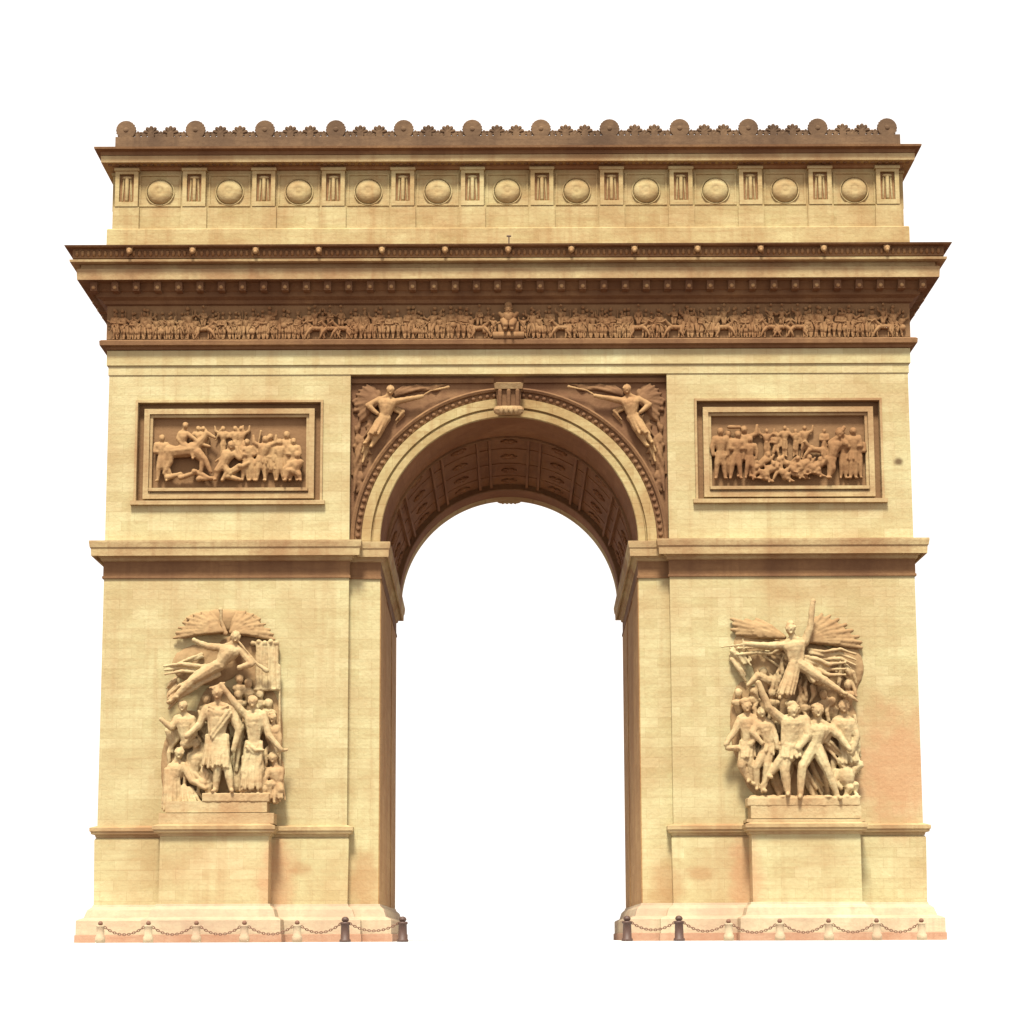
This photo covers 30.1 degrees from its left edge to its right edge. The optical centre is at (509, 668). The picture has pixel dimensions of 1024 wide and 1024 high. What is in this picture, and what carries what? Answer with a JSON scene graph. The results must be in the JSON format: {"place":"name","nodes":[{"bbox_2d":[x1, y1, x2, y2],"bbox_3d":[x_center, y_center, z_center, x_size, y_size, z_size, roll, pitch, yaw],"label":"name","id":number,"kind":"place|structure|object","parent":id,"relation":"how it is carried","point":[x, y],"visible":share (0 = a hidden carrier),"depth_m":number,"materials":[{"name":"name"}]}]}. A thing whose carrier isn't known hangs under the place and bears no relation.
{"place":"outdoors","nodes":[
{"label":"outdoors","id":0,"kind":"place"},
{"bbox_2d":[64,118,951,942],"bbox_3d":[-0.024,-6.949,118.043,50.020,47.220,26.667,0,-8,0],"label":"triumphal arch","id":1,"kind":"structure","parent":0,"point":[356,368],"depth_m":107.57,"materials":[{"name":"stone"}]},
{"bbox_2d":[0,0,1023,1023],"label":"sky","id":2,"kind":"structure","parent":0,"point":[510,801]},
{"bbox_2d":[187,940,843,942],"bbox_3d":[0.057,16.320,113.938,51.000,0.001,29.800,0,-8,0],"label":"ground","id":3,"kind":"structure","parent":0,"point":[514,941],"depth_m":104.39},
{"bbox_2d":[95,921,104,942],"bbox_3d":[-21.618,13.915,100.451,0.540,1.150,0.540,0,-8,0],"label":"bollard","id":4,"kind":"object","parent":3,"relation":"on","point":[100,936],"visible":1,"depth_m":100.27,"materials":[{"name":"stone"}]},
{"bbox_2d":[104,926,144,935],"bbox_3d":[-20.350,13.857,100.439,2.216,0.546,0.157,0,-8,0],"label":"chain","id":5,"kind":"object","parent":4,"relation":"hanging from","point":[124,933],"visible":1,"depth_m":100.41,"materials":[{"name":"metal"}]},
{"bbox_2d":[143,921,152,942],"bbox_3d":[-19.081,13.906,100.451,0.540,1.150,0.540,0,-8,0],"label":"bollard","id":6,"kind":"object","parent":3,"relation":"on","point":[148,937],"visible":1,"depth_m":100.27,"materials":[{"name":"stone"}]},
{"bbox_2d":[152,926,192,935],"bbox_3d":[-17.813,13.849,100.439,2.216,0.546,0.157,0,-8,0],"label":"chain","id":7,"kind":"object","parent":6,"relation":"hanging from","point":[172,933],"visible":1,"depth_m":100.41,"materials":[{"name":"metal"}]},
{"bbox_2d":[191,921,200,942],"bbox_3d":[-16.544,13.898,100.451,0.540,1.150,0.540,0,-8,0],"label":"bollard","id":8,"kind":"object","parent":3,"relation":"on","point":[195,937],"visible":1,"depth_m":100.27,"materials":[{"name":"stone"}]},
{"bbox_2d":[200,925,240,935],"bbox_3d":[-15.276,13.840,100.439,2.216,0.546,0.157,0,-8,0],"label":"chain","id":9,"kind":"object","parent":8,"relation":"hanging from","point":[220,933],"visible":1,"depth_m":100.41,"materials":[{"name":"metal"}]},
{"bbox_2d":[239,920,248,941],"bbox_3d":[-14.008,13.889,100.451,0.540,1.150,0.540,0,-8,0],"label":"bollard","id":10,"kind":"object","parent":3,"relation":"on","point":[243,936],"visible":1,"depth_m":100.27,"materials":[{"name":"stone"}]},
{"bbox_2d":[248,925,292,934],"bbox_3d":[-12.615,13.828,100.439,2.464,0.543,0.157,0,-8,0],"label":"chain","id":11,"kind":"object","parent":10,"relation":"hanging from","point":[291,927],"visible":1,"depth_m":100.41,"materials":[{"name":"metal"}]},
{"bbox_2d":[292,920,301,941],"bbox_3d":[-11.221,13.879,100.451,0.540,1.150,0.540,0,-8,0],"label":"bollard","id":12,"kind":"object","parent":3,"relation":"on","point":[296,936],"visible":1,"depth_m":100.27,"materials":[{"name":"stone"}]},
{"bbox_2d":[339,917,350,941],"bbox_3d":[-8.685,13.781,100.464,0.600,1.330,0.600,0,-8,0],"label":"bollard","id":13,"kind":"object","parent":3,"relation":"on","point":[345,932],"visible":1,"depth_m":100.27,"materials":[{"name":"metal"}]},
{"bbox_2d":[301,923,340,933],"bbox_3d":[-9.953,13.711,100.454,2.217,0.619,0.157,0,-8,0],"label":"chain","id":14,"kind":"object","parent":13,"relation":"hanging from","point":[339,924],"visible":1,"depth_m":100.41,"materials":[{"name":"metal"}]},
{"bbox_2d":[350,922,397,931],"bbox_3d":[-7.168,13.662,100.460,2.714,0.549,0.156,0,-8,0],"label":"chain","id":15,"kind":"object","parent":13,"relation":"hanging from","point":[373,929],"visible":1,"depth_m":100.42,"materials":[{"name":"metal"}]},
{"bbox_2d":[397,916,407,941],"bbox_3d":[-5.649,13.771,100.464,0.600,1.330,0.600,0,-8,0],"label":"bollard","id":16,"kind":"object","parent":3,"relation":"on","point":[402,930],"visible":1,"depth_m":100.27,"materials":[{"name":"metal"}]},
{"bbox_2d":[622,916,632,940],"bbox_3d":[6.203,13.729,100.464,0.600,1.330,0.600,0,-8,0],"label":"bollard","id":17,"kind":"object","parent":3,"relation":"on","point":[627,932],"visible":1,"depth_m":100.27,"materials":[{"name":"metal"}]},
{"bbox_2d":[631,921,674,930],"bbox_3d":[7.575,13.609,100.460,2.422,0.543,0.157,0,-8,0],"label":"chain","id":18,"kind":"object","parent":17,"relation":"hanging from","point":[659,929],"visible":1,"depth_m":100.43,"materials":[{"name":"metal"}]},
{"bbox_2d":[674,916,684,940],"bbox_3d":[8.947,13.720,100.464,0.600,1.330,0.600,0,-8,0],"label":"bollard","id":19,"kind":"object","parent":3,"relation":"on","point":[679,932],"visible":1,"depth_m":100.27,"materials":[{"name":"metal"}]},
{"bbox_2d":[683,921,724,932],"bbox_3d":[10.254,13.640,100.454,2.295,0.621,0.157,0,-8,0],"label":"chain","id":20,"kind":"object","parent":19,"relation":"hanging from","point":[703,930],"visible":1,"depth_m":100.42,"materials":[{"name":"metal"}]},
{"bbox_2d":[724,919,733,940],"bbox_3d":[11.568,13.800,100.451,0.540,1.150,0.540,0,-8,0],"label":"bollard","id":21,"kind":"object","parent":3,"relation":"on","point":[728,935],"visible":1,"depth_m":100.27,"materials":[{"name":"stone"}]},
{"bbox_2d":[732,923,775,933],"bbox_3d":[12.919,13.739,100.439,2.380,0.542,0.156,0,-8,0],"label":"chain","id":22,"kind":"object","parent":21,"relation":"hanging from","point":[737,927],"visible":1,"depth_m":100.41,"materials":[{"name":"metal"}]},
{"bbox_2d":[775,919,784,940],"bbox_3d":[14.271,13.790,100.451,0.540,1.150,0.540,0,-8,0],"label":"bollard","id":23,"kind":"object","parent":3,"relation":"on","point":[779,935],"visible":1,"depth_m":100.27,"materials":[{"name":"stone"}]},
{"bbox_2d":[784,923,824,933],"bbox_3d":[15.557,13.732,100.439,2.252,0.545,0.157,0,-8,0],"label":"chain","id":24,"kind":"object","parent":23,"relation":"hanging from","point":[816,929],"visible":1,"depth_m":100.41,"materials":[{"name":"metal"}]},
{"bbox_2d":[824,918,833,939],"bbox_3d":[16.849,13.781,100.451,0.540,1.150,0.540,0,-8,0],"label":"bollard","id":25,"kind":"object","parent":3,"relation":"on","point":[828,934],"visible":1,"depth_m":100.27,"materials":[{"name":"stone"}]},
{"bbox_2d":[832,923,872,932],"bbox_3d":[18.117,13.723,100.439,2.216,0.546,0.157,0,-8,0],"label":"chain","id":26,"kind":"object","parent":25,"relation":"hanging from","point":[837,927],"visible":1,"depth_m":100.41,"materials":[{"name":"metal"}]},
{"bbox_2d":[872,918,881,939],"bbox_3d":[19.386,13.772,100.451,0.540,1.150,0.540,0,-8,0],"label":"bollard","id":27,"kind":"object","parent":3,"relation":"on","point":[876,934],"visible":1,"depth_m":100.26,"materials":[{"name":"stone"}]},
{"bbox_2d":[880,923,917,932],"bbox_3d":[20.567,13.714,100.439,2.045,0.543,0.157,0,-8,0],"label":"chain","id":28,"kind":"object","parent":27,"relation":"hanging from","point":[882,925],"visible":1,"depth_m":100.41,"materials":[{"name":"metal"}]},
{"bbox_2d":[917,918,926,939],"bbox_3d":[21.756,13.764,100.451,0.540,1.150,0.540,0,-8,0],"label":"bollard","id":29,"kind":"object","parent":3,"relation":"on","point":[921,933],"visible":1,"depth_m":100.27,"materials":[{"name":"stone"}]}
]}

